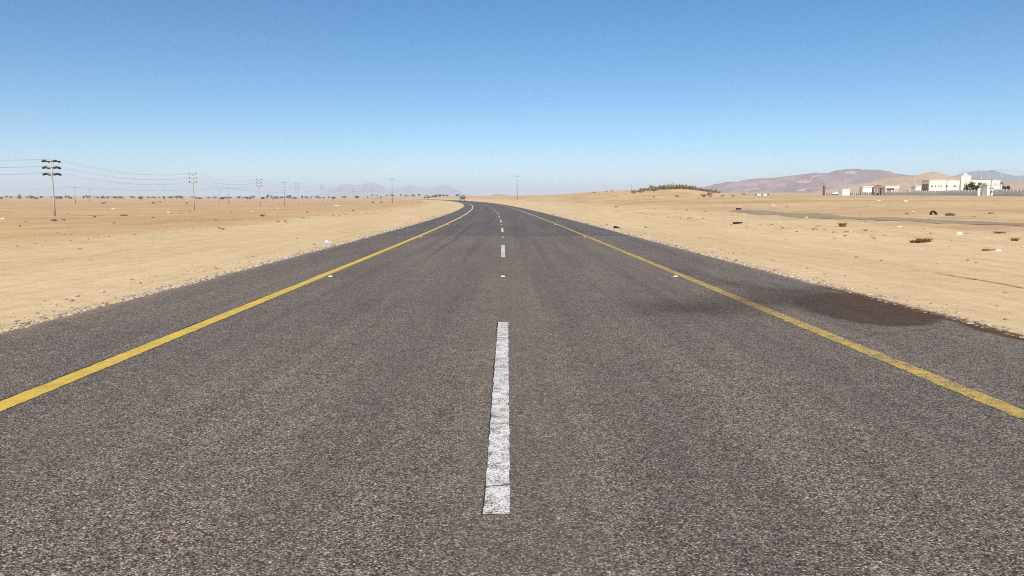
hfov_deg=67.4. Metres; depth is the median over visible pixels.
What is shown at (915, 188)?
annex
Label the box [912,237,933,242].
grass tuft
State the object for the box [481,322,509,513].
lane dash
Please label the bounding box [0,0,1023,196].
sky
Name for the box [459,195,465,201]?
truck
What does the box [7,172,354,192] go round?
power wire
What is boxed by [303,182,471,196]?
mountains
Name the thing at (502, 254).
lane dash
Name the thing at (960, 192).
boundary wall
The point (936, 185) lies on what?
cream building
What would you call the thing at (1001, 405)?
yellow line
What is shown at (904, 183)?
hills
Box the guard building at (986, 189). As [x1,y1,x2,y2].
[979,185,1001,194]
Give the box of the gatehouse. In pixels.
[872,185,884,194]
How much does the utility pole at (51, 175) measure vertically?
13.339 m
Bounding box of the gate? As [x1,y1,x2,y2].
[977,186,984,195]
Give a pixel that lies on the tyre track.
(989, 281)
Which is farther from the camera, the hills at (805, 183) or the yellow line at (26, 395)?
the hills at (805, 183)
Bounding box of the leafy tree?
[965,181,971,189]
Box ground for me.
[0,189,1023,334]
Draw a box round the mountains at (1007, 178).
[955,170,1023,182]
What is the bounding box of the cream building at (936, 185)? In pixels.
[921,173,1000,190]
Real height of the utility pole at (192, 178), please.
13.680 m
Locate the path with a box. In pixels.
[731,210,1023,225]
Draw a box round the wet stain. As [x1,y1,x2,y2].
[796,288,1023,339]
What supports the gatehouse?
on the ground
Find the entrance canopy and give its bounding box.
[882,186,898,191]
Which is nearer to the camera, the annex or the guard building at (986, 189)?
the guard building at (986, 189)
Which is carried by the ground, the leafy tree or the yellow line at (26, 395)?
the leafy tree
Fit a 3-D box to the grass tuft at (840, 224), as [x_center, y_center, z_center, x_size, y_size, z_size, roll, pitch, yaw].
[20.470,-3.938,47.583,0.757,0.340,0.836,-3,7,-25]
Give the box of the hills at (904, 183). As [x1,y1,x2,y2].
[806,171,1023,192]
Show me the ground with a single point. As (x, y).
(119, 257)
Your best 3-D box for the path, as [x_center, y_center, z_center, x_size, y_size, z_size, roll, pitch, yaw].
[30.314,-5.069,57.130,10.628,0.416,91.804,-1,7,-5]
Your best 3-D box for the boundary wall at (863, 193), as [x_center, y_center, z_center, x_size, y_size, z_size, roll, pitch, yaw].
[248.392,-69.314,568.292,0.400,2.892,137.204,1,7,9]
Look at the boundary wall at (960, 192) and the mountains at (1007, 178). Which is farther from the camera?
the mountains at (1007, 178)
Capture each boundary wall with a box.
[825,192,874,194]
[885,190,976,195]
[993,189,1023,195]
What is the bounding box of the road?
[0,198,1023,575]
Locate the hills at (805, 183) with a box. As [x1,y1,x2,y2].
[699,169,1006,192]
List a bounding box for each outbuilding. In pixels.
[838,189,849,194]
[858,186,873,194]
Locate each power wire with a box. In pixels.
[0,165,353,190]
[2,165,334,190]
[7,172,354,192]
[18,172,373,191]
[31,187,296,192]
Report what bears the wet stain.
on the road
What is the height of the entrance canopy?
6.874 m
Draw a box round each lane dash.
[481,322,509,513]
[500,245,504,256]
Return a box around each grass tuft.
[836,222,847,226]
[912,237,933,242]
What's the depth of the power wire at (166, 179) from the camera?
231.45 m
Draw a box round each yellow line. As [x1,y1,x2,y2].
[0,202,472,410]
[472,201,1023,419]
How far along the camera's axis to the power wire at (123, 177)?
197.32 m
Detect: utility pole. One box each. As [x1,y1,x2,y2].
[41,160,61,215]
[188,174,196,209]
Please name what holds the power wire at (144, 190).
attached to the single arm pole
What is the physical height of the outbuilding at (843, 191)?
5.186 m
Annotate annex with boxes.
[911,186,920,190]
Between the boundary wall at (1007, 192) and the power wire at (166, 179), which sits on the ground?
the boundary wall at (1007, 192)
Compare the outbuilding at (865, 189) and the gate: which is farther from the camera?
the outbuilding at (865, 189)
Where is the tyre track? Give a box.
[948,274,1021,287]
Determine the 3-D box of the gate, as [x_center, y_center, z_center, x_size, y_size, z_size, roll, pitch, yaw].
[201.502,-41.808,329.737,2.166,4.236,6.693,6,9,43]
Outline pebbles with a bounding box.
[5,194,1013,292]
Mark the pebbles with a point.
(592, 219)

